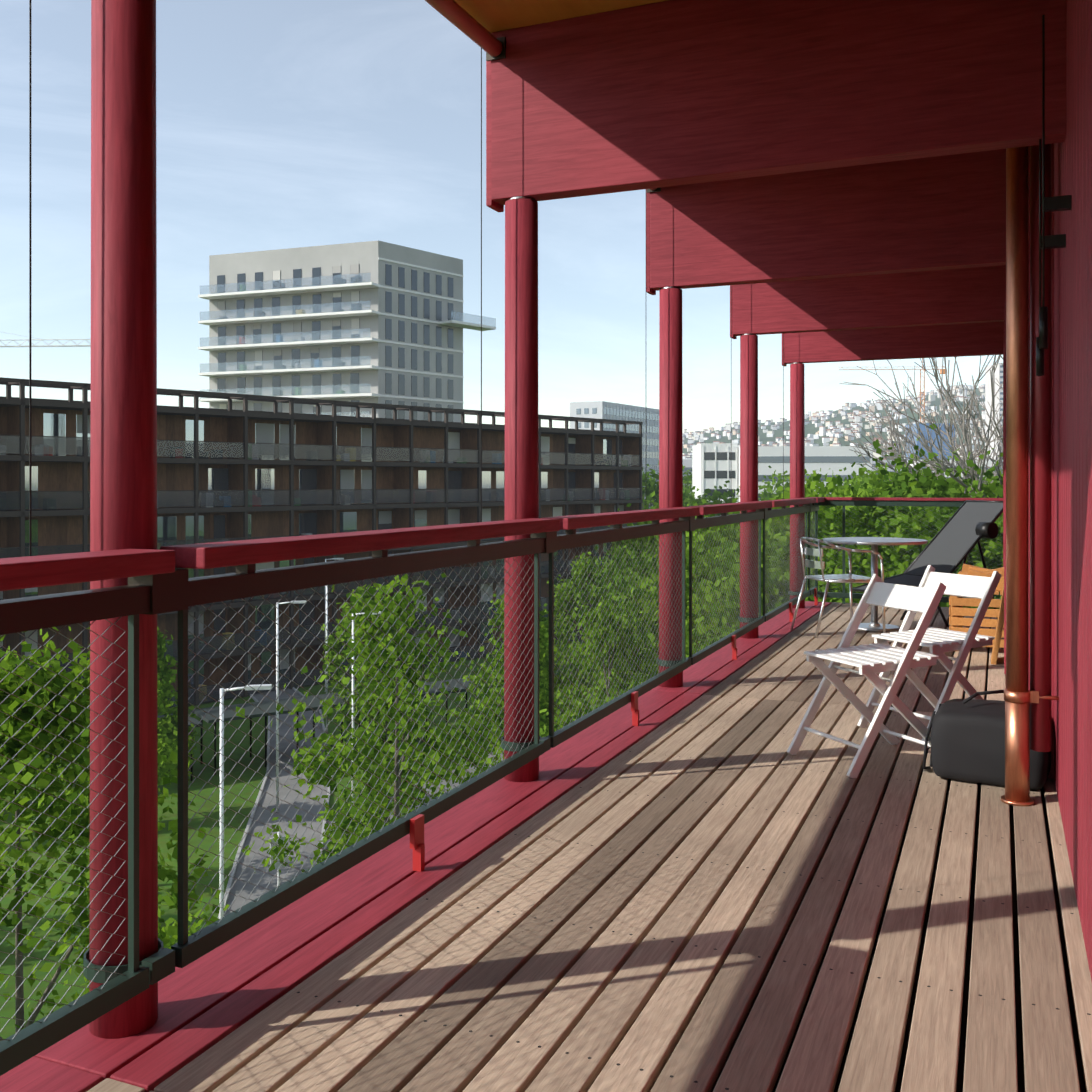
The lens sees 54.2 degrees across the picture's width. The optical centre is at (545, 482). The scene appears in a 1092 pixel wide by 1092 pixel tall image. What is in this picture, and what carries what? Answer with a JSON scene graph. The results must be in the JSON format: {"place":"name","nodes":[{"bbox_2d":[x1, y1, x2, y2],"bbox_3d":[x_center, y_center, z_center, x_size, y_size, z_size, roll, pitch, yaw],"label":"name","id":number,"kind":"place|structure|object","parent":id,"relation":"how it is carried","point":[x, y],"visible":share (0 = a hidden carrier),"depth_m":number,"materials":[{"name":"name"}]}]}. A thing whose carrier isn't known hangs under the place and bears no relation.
{"place":"outdoors","nodes":[
{"label":"outdoors","id":0,"kind":"place"},
{"bbox_2d":[3,677,495,746],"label":"cycle shelter roofs","id":1,"kind":"structure","parent":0,"point":[229,713],"depth_m":52.03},
{"bbox_2d":[220,275,361,395],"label":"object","id":2,"kind":"object","parent":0,"point":[281,339],"depth_m":115.44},
{"bbox_2d":[0,637,604,1038],"bbox_3d":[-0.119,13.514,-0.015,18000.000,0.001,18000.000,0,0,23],"label":"ground","id":3,"kind":"structure","parent":0,"point":[29,923],"depth_m":41.98,"materials":[{"name":"plant"}]},
{"bbox_2d":[0,332,90,346],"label":"crane","id":4,"kind":"object","parent":3,"relation":"on","point":[62,345],"visible":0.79,"depth_m":216.92,"materials":[{"name":"white"}]},
{"bbox_2d":[0,626,228,1041],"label":"young tree","id":5,"kind":"object","parent":3,"relation":"on","point":[10,705],"depth_m":8.77,"materials":[{"name":"plant"}]},
{"bbox_2d":[54,644,191,848],"bbox_3d":[-14.202,9.127,35.614,4.814,8.778,5.002,0,0,23],"label":"young tree","id":6,"kind":"object","parent":3,"relation":"on","point":[168,749],"depth_m":35.83,"materials":[{"name":"plant"}]},
{"bbox_2d":[157,626,212,780],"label":"young tree","id":7,"kind":"object","parent":3,"relation":"on","point":[164,673],"depth_m":42.15,"materials":[{"name":"plant"}]},
{"bbox_2d":[14,692,466,794],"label":"cycle shelter posts","id":8,"kind":"object","parent":3,"relation":"on","point":[201,757],"visible":0.23,"depth_m":51.28,"materials":[{"name":"metal"}]},
{"bbox_2d":[0,405,638,722],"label":"building facade","id":9,"kind":"structure","parent":3,"relation":"on","point":[59,530],"depth_m":71.71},
{"bbox_2d":[0,377,642,708],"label":"long block frame","id":10,"kind":"object","parent":3,"relation":"on","point":[84,406],"visible":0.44,"depth_m":70.17,"materials":[{"name":"brown"}]},
{"bbox_2d":[0,413,623,697],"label":"windows","id":11,"kind":"structure","parent":10,"relation":"attached to","point":[54,424],"depth_m":70.88,"materials":[{"name":"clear glass"}]},
{"bbox_2d":[0,415,623,669],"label":"block blinds","id":12,"kind":"object","parent":11,"relation":"attached to","point":[264,432],"visible":0.27,"depth_m":76.84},
{"bbox_2d":[0,444,630,705],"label":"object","id":13,"kind":"object","parent":10,"relation":"attached to","point":[299,504],"visible":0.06,"depth_m":72.22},
{"bbox_2d":[0,436,639,717],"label":"balcony railings","id":14,"kind":"object","parent":10,"relation":"attached to","point":[306,501],"visible":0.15,"depth_m":70.63,"materials":[{"name":"grey"}]},
{"bbox_2d":[209,240,462,421],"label":"high-rise building","id":15,"kind":"structure","parent":3,"relation":"on","point":[344,256],"depth_m":116.94,"materials":[{"name":"concrete"}]},
{"bbox_2d":[218,264,358,409],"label":"window blinds","id":16,"kind":"object","parent":15,"relation":"attached to","point":[297,325],"visible":0.25,"depth_m":116.46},
{"bbox_2d":[217,264,452,421],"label":"tower windows","id":17,"kind":"structure","parent":15,"relation":"in","point":[316,327],"depth_m":117.02,"materials":[{"name":"glass"}]},
{"bbox_2d":[198,257,495,402],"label":"balcony slabs","id":18,"kind":"structure","parent":15,"relation":"attached to","point":[454,323],"depth_m":115.84,"materials":[{"name":"concrete"}]},
{"bbox_2d":[200,273,495,416],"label":"balcony railings","id":19,"kind":"object","parent":18,"relation":"on","point":[289,334],"visible":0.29,"depth_m":115.04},
{"bbox_2d":[315,585,414,726],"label":"young tree","id":20,"kind":"object","parent":3,"relation":"on","point":[337,660],"depth_m":52.84,"materials":[{"name":"plant"}]},
{"bbox_2d":[300,658,443,871],"bbox_3d":[-3.989,8.975,27.927,4.047,9.083,3.886,0,0,23],"label":"young tree","id":21,"kind":"object","parent":3,"relation":"on","point":[372,699],"depth_m":27.67,"materials":[{"name":"plant"}]},
{"bbox_2d":[236,573,546,875],"bbox_3d":[-2.365,7.451,18.566,5.314,12.126,5.522,0,0,23],"label":"young tree","id":22,"kind":"object","parent":3,"relation":"on","point":[359,675],"depth_m":18.01,"materials":[{"name":"plant"}]},
{"bbox_2d":[469,631,559,774],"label":"young tree","id":23,"kind":"object","parent":3,"relation":"on","point":[542,662],"visible":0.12,"depth_m":39.24,"materials":[{"name":"plant"}]},
{"bbox_2d":[462,594,568,757],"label":"young tree","id":24,"kind":"object","parent":3,"relation":"on","point":[541,618],"visible":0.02,"depth_m":45.58,"materials":[{"name":"plant"}]},
{"bbox_2d":[456,611,603,778],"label":"young tree","id":25,"kind":"object","parent":3,"relation":"on","point":[545,694],"depth_m":33.25,"materials":[{"name":"plant"}]},
{"bbox_2d":[543,552,614,706],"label":"young tree","id":26,"kind":"object","parent":3,"relation":"on","point":[571,592],"depth_m":61.02,"materials":[{"name":"plant"}]},
{"bbox_2d":[539,593,658,736],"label":"young tree","id":27,"kind":"object","parent":3,"relation":"on","point":[591,645],"depth_m":28.73,"materials":[{"name":"plant"}]},
{"bbox_2d":[591,547,631,611],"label":"young tree","id":28,"kind":"object","parent":3,"relation":"on","point":[607,577],"depth_m":73.23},
{"bbox_2d":[570,401,658,507],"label":"office slab","id":29,"kind":"structure","parent":3,"relation":"on","point":[600,414],"depth_m":269.28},
{"bbox_2d":[576,408,596,427],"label":"windows","id":30,"kind":"structure","parent":29,"relation":"in","point":[586,411],"depth_m":261.79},
{"bbox_2d":[604,407,658,507],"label":"windows","id":31,"kind":"structure","parent":29,"relation":"in","point":[632,414],"depth_m":280.13,"materials":[{"name":"glass"}]},
{"bbox_2d":[589,571,652,698],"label":"young tree","id":32,"kind":"object","parent":3,"relation":"on","point":[594,683],"depth_m":54.34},
{"bbox_2d":[572,491,738,705],"bbox_3d":[7.085,6.951,51.580,11.550,13.132,12.092,0,0,23],"label":"tree","id":33,"kind":"object","parent":3,"relation":"on","point":[640,540],"depth_m":50.72,"materials":[{"name":"plant"}]},
{"bbox_2d":[642,493,683,523],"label":"tree","id":34,"kind":"object","parent":3,"relation":"on","point":[655,503],"visible":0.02,"depth_m":115.14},
{"bbox_2d":[642,466,683,508],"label":"tree","id":35,"kind":"object","parent":3,"relation":"on","point":[646,502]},
{"bbox_2d":[645,478,689,505],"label":"tree","id":36,"kind":"object","parent":3,"relation":"on","point":[685,479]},
{"bbox_2d":[642,462,698,508],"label":"tree","id":37,"kind":"object","parent":3,"relation":"on","point":[649,490],"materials":[{"name":"plant"}]},
{"bbox_2d":[577,499,789,700],"bbox_3d":[6.655,7.102,43.037,10.863,12.834,11.198,0,0,23],"label":"tree","id":38,"kind":"object","parent":3,"relation":"on","point":[636,587],"visible":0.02,"depth_m":42.79,"materials":[{"name":"plant"}]},
{"bbox_2d":[683,466,691,490],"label":"tree","id":39,"kind":"object","parent":3,"relation":"on","point":[686,474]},
{"bbox_2d":[683,479,691,495],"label":"tree","id":40,"kind":"object","parent":3,"relation":"on","point":[687,488],"visible":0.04,"depth_m":236.18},
{"bbox_2d":[683,480,700,504],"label":"tree","id":41,"kind":"object","parent":3,"relation":"on","point":[684,482],"depth_m":182.23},
{"bbox_2d":[684,488,713,506],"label":"tree","id":42,"kind":"object","parent":3,"relation":"on","point":[693,494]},
{"bbox_2d":[651,475,771,506],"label":"tree","id":43,"kind":"object","parent":3,"relation":"on","point":[685,495],"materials":[{"name":"plant"}]},
{"bbox_2d":[594,497,836,699],"bbox_3d":[7.083,7.017,36.247,11.221,13.003,10.748,0,0,23],"label":"tree","id":44,"kind":"object","parent":3,"relation":"on","point":[714,547],"depth_m":35.25,"materials":[{"name":"plant"}]},
{"bbox_2d":[685,487,768,526],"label":"tree","id":45,"kind":"object","parent":3,"relation":"on","point":[724,497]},
{"bbox_2d":[722,487,785,502],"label":"tree","id":46,"kind":"object","parent":3,"relation":"on","point":[758,498],"depth_m":175.69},
{"bbox_2d":[739,477,788,523],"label":"tree","id":47,"kind":"object","parent":3,"relation":"on","point":[769,489],"visible":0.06,"depth_m":141.82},
{"bbox_2d":[759,465,846,497],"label":"tree","id":48,"kind":"object","parent":3,"relation":"on","point":[779,482],"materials":[{"name":"plant"}]},
{"bbox_2d":[774,477,873,497],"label":"shrub","id":49,"kind":"object","parent":3,"relation":"on","point":[845,479],"depth_m":114.88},
{"bbox_2d":[778,482,879,550],"bbox_3d":[13.640,6.670,48.522,13.502,13.697,12.191,0,0,23],"label":"shrub","id":50,"kind":"object","parent":3,"relation":"on","point":[841,483],"depth_m":48.81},
{"bbox_2d":[683,459,1002,487],"bbox_3d":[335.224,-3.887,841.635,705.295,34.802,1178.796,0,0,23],"label":"city blocks","id":51,"kind":"structure","parent":3,"relation":"on","point":[687,462],"depth_m":339.12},
{"bbox_2d":[683,464,1001,478],"bbox_3d":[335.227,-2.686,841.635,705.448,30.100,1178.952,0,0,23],"label":"city block windows","id":52,"kind":"structure","parent":51,"relation":"in","point":[686,468],"depth_m":339.07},
{"bbox_2d":[825,471,868,494],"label":"tree","id":53,"kind":"object","parent":3,"relation":"on","point":[853,474],"depth_m":128.04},
{"bbox_2d":[827,467,887,496],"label":"tree","id":54,"kind":"object","parent":3,"relation":"on","point":[866,479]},
{"bbox_2d":[768,424,1002,608],"bbox_3d":[11.496,5.978,31.047,11.072,15.077,11.691,0,0,23],"label":"shrub","id":55,"kind":"object","parent":3,"relation":"on","point":[928,483],"visible":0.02,"depth_m":29.84,"materials":[{"name":"plant"}]},
{"bbox_2d":[839,358,944,422],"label":"crane","id":56,"kind":"object","parent":3,"relation":"on","point":[920,379],"visible":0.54,"depth_m":515.05,"materials":[{"name":"orange"}]},
{"bbox_2d":[813,437,1000,556],"bbox_3d":[14.311,5.933,39.424,13.047,15.175,13.699,0,0,23],"label":"shrub","id":57,"kind":"object","parent":3,"relation":"on","point":[882,476],"depth_m":40.25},
{"bbox_2d":[839,355,1002,534],"bbox_3d":[13.743,3.773,33.991,8.531,19.481,16.374,0,0,16],"label":"bare tree","id":58,"kind":"object","parent":3,"relation":"on","point":[966,433],"visible":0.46,"depth_m":34.90,"materials":[{"name":"grey plant"}]},
{"bbox_2d":[905,423,954,460],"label":"blue block","id":59,"kind":"structure","parent":3,"relation":"on","point":[932,434],"depth_m":495.37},
{"bbox_2d":[918,431,951,454],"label":"windows","id":60,"kind":"structure","parent":59,"relation":"in","point":[936,439],"depth_m":495.29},
{"bbox_2d":[932,474,1002,607],"bbox_3d":[13.432,6.094,28.085,11.683,14.849,11.632,0,0,23],"label":"shrub","id":61,"kind":"object","parent":3,"relation":"on","point":[999,551],"depth_m":28.18,"materials":[{"name":"plant"}]},
{"bbox_2d":[961,447,1002,497],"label":"leaves","id":62,"kind":"object","parent":3,"relation":"on","point":[992,469],"visible":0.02,"depth_m":34.02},
{"bbox_2d":[985,363,1002,459],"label":"tower building","id":63,"kind":"structure","parent":3,"relation":"on","point":[988,392],"depth_m":602.63,"materials":[{"name":"grey"}]},
{"bbox_2d":[1000,365,1002,452],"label":"tower windows","id":64,"kind":"structure","parent":63,"relation":"attached to","point":[1001,393],"depth_m":593.38,"materials":[{"name":"grey"}]},
{"bbox_2d":[245,558,380,689],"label":"lamp heads","id":65,"kind":"object","parent":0,"point":[264,687],"visible":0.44,"depth_m":25.65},
{"bbox_2d":[224,684,502,915],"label":"road paving","id":66,"kind":"structure","parent":0,"point":[257,859],"depth_m":43.62,"materials":[{"name":"asphalt"}]},
{"bbox_2d":[218,684,332,918],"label":"road kerbs","id":67,"kind":"structure","parent":66,"relation":"on","point":[237,857],"depth_m":43.38,"materials":[{"name":"concrete"}]},
{"bbox_2d":[270,832,286,886],"bbox_3d":[-7.894,11.914,31.541,0.502,3.200,0.079,0,0,-26],"label":"sign post","id":68,"kind":"object","parent":66,"relation":"on","point":[277,864],"visible":0.35,"depth_m":31.51,"materials":[{"name":"grey"}]},
{"bbox_2d":[219,558,364,918],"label":"lamp posts","id":69,"kind":"object","parent":66,"relation":"on","point":[221,876],"visible":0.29,"depth_m":40.13,"materials":[{"name":"metal"}]},
{"bbox_2d":[625,467,995,673],"bbox_3d":[7.894,6.535,29.913,12.289,13.967,11.232,0,0,23],"label":"tree","id":70,"kind":"object","parent":66,"relation":"on","point":[825,520],"depth_m":28.60,"materials":[{"name":"plant"}]},
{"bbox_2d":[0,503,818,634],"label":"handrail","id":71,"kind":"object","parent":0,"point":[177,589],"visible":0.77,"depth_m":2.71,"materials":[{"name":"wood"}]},
{"bbox_2d":[0,0,1002,433],"label":"sky","id":72,"kind":"structure","parent":0,"point":[281,124],"materials":[{"name":"blue"}]},
{"bbox_2d":[410,588,817,871],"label":"brackets","id":73,"kind":"object","parent":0,"point":[417,845],"visible":0.98,"depth_m":3.35,"materials":[{"name":"metal"}]},
{"bbox_2d":[692,443,737,515],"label":"building","id":74,"kind":"structure","parent":0,"point":[700,465],"depth_m":191.25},
{"bbox_2d":[704,452,734,513],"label":"windows","id":75,"kind":"structure","parent":74,"relation":"in","point":[711,456],"depth_m":191.16,"materials":[{"name":"glass"}]},
{"bbox_2d":[738,446,871,501],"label":"white block","id":76,"kind":"structure","parent":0,"point":[764,469],"depth_m":188.78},
{"bbox_2d":[758,456,869,499],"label":"windows","id":77,"kind":"structure","parent":76,"relation":"in","point":[815,459],"depth_m":188.71,"materials":[{"name":"glass"}]},
{"bbox_2d":[683,387,984,459],"bbox_3d":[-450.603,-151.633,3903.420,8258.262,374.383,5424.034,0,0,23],"label":"hillside","id":78,"kind":"structure","parent":0,"point":[810,428],"depth_m":2778.81,"materials":[{"name":"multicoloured plant"}]},
{"bbox_2d":[683,385,984,458],"bbox_3d":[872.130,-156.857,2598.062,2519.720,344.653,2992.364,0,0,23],"label":"hillside houses","id":79,"kind":"structure","parent":78,"relation":"on","point":[829,433],"depth_m":2805.84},
{"bbox_2d":[683,384,984,459],"bbox_3d":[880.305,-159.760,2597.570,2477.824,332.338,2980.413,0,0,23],"label":"hill house roofs","id":80,"kind":"structure","parent":79,"relation":"on","point":[774,442],"depth_m":2704.83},
{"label":"deck","id":81,"kind":"structure","parent":0,"visible":0},
{"bbox_2d":[89,0,804,1038],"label":"columns","id":82,"kind":"structure","parent":81,"relation":"on","point":[123,274],"depth_m":2.36,"materials":[{"name":"red wood"}]},
{"bbox_2d":[508,196,802,363],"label":"column bearings","id":83,"kind":"object","parent":82,"relation":"on","point":[524,197],"depth_m":6.34,"materials":[{"name":"red metal"}]},
{"bbox_2d":[0,500,964,1075],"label":"rail frame","id":84,"kind":"object","parent":81,"relation":"on","point":[56,1026],"visible":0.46,"depth_m":2.52,"materials":[{"name":"metal"}]},
{"bbox_2d":[0,617,125,1039],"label":"wire mesh panel","id":85,"kind":"object","parent":84,"relation":"attached to","point":[62,819],"visible":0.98,"depth_m":2.12,"materials":[{"name":"silver metal"}]},
{"bbox_2d":[188,555,533,935],"bbox_3d":[-0.436,0.662,3.352,0.004,0.773,1.980,0,0,23],"label":"wire mesh","id":86,"kind":"object","parent":84,"relation":"attached to","point":[358,711],"visible":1,"depth_m":3.08,"materials":[{"name":"silver metal"}]},
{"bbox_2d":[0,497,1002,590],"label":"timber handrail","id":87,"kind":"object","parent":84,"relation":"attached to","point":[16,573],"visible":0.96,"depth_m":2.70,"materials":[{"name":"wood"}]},
{"bbox_2d":[554,531,681,732],"bbox_3d":[0.413,0.662,5.349,0.004,0.773,1.980,0,0,23],"label":"wire mesh","id":88,"kind":"object","parent":84,"relation":"attached to","point":[619,619],"visible":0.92,"depth_m":5.21,"materials":[{"name":"silver metal"}]},
{"bbox_2d":[692,520,758,653],"bbox_3d":[1.262,0.662,7.346,0.004,0.773,1.980,0,0,23],"label":"wire mesh","id":89,"kind":"object","parent":84,"relation":"attached to","point":[725,579],"visible":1,"depth_m":7.27,"materials":[{"name":"silver metal"}]},
{"bbox_2d":[765,513,805,614],"bbox_3d":[2.111,0.662,9.344,0.004,0.773,1.980,0,0,23],"label":"mesh panel","id":90,"kind":"object","parent":84,"relation":"attached to","point":[784,559],"visible":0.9,"depth_m":9.18,"materials":[{"name":"silver metal"}]},
{"bbox_2d":[810,511,814,587],"bbox_3d":[2.643,0.662,10.595,0.004,0.773,0.360,0,0,23],"label":"mesh panel","id":91,"kind":"object","parent":84,"relation":"attached to","point":[811,545],"visible":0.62,"depth_m":10.60,"materials":[{"name":"metal"}]},
{"bbox_2d":[818,506,1002,596],"bbox_3d":[3.609,0.666,10.440,1.872,0.875,0.004,0,0,23],"label":"rail end","id":92,"kind":"object","parent":84,"relation":"attached to","point":[894,536],"visible":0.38,"depth_m":10.55,"materials":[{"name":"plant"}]},
{"bbox_2d":[790,537,885,637],"bbox_3d":[2.342,0.826,8.634,0.587,0.782,0.552,0,0,-12],"label":"cafe chair","id":93,"kind":"object","parent":81,"relation":"on","point":[850,578],"visible":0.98,"depth_m":8.51,"materials":[{"name":"silver metal"}]},
{"bbox_2d":[787,574,946,777],"bbox_3d":[1.435,0.826,4.691,0.599,0.803,0.430,0,0,-23],"label":"folding chair","id":94,"kind":"object","parent":81,"relation":"on","point":[870,661],"visible":0.94,"depth_m":4.66,"materials":[{"name":"white paint"}]},
{"bbox_2d":[823,537,927,630],"bbox_3d":[2.747,0.844,8.926,0.840,0.740,0.840,0,0,23],"label":"bistro table","id":95,"kind":"object","parent":81,"relation":"on","point":[874,624],"visible":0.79,"depth_m":8.89,"materials":[{"name":"silver metal"}]},
{"bbox_2d":[711,612,1085,1091],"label":"deck substructure","id":96,"kind":"object","parent":81,"relation":"attached to","point":[1020,1060],"depth_m":2.84,"materials":[{"name":"black"}]},
{"bbox_2d":[0,601,1091,1091],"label":"deck boards","id":97,"kind":"object","parent":96,"relation":"on","point":[623,920],"depth_m":2.86,"materials":[{"name":"wood"}]},
{"bbox_2d":[852,500,1002,626],"bbox_3d":[3.421,0.691,9.273,0.648,1.060,1.531,0,0,59],"label":"lounger frame","id":98,"kind":"object","parent":81,"relation":"on","point":[986,529],"visible":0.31,"depth_m":9.32,"materials":[{"name":"metal"}]},
{"bbox_2d":[858,502,1002,588],"bbox_3d":[3.380,0.544,9.343,0.461,0.747,1.509,0,0,59],"label":"lounger fabric","id":99,"kind":"object","parent":98,"relation":"attached to","point":[950,545],"visible":0.6,"depth_m":9.49,"materials":[{"name":"fabric"}]},
{"bbox_2d":[857,565,1001,747],"bbox_3d":[1.907,0.826,5.241,0.599,0.803,0.430,0,0,-27],"label":"folding chair","id":100,"kind":"object","parent":81,"relation":"on","point":[939,642],"visible":0.79,"depth_m":5.18,"materials":[{"name":"white paint"}]},
{"bbox_2d":[949,564,1003,650],"bbox_3d":[3.406,0.926,8.206,0.524,0.576,1.330,0,0,23],"label":"wooden chair","id":101,"kind":"object","parent":81,"relation":"on","point":[957,613],"visible":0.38,"depth_m":7.66,"materials":[{"name":"brown wood"}]},
{"bbox_2d":[922,690,1051,789],"bbox_3d":[1.834,1.041,4.437,0.484,0.357,0.407,0,0,29],"label":"cooler bag","id":102,"kind":"object","parent":81,"relation":"on","point":[968,739],"visible":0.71,"depth_m":4.30,"materials":[{"name":"black fabric"}]},
{"bbox_2d":[991,586,1003,664],"bbox_3d":[3.147,0.551,7.235,0.243,1.333,0.340,0,0,23],"label":"leaning plank","id":103,"kind":"object","parent":81,"relation":"on","point":[997,639],"visible":0.15,"depth_m":7.13,"materials":[{"name":"brown wood"}]},
{"bbox_2d":[1003,0,1091,980],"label":"timber wall","id":104,"kind":"structure","parent":81,"relation":"on","point":[1070,773],"depth_m":3.21,"materials":[{"name":"wood"}]},
{"bbox_2d":[454,0,666,32],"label":"ceiling","id":105,"kind":"structure","parent":104,"relation":"on","point":[491,16],"depth_m":4.19,"materials":[{"name":"wood"}]},
{"bbox_2d":[486,0,1065,365],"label":"beams","id":106,"kind":"structure","parent":105,"relation":"attached to","point":[828,177],"depth_m":4.23,"materials":[{"name":"red wood"}]},
{"bbox_2d":[29,0,783,555],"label":"awning cables","id":107,"kind":"object","parent":106,"relation":"attached to","point":[481,300],"visible":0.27,"depth_m":2.29,"materials":[{"name":"metal"}]},
{"bbox_2d":[486,37,660,192],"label":"awning brackets","id":108,"kind":"object","parent":106,"relation":"attached to","point":[502,40],"visible":0.19,"depth_m":4.37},
{"bbox_2d":[425,0,656,189],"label":"awning rollers","id":109,"kind":"object","parent":108,"relation":"attached to","point":[458,16],"visible":0.19,"depth_m":4.12,"materials":[{"name":"metal"}]},
{"bbox_2d":[1001,146,1058,805],"bbox_3d":[1.842,-0.321,4.041,0.223,3.070,0.116,0,0,23],"label":"copper downpipe","id":110,"kind":"object","parent":104,"relation":"attached to","point":[1019,697],"visible":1,"depth_m":4.03,"materials":[{"name":"metal"}]},
{"bbox_2d":[1030,144,1050,751],"bbox_3d":[1.880,-0.421,4.057,0.074,2.870,0.074,0,0,23],"label":"wall post","id":111,"kind":"object","parent":104,"relation":"attached to","point":[1040,552],"visible":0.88,"depth_m":4.03,"materials":[{"name":"red"}]},
{"bbox_2d":[1036,15,1071,375],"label":"wall cranks","id":112,"kind":"object","parent":104,"relation":"attached to","point":[1057,203],"depth_m":3.34,"materials":[{"name":"metal"}]}
]}

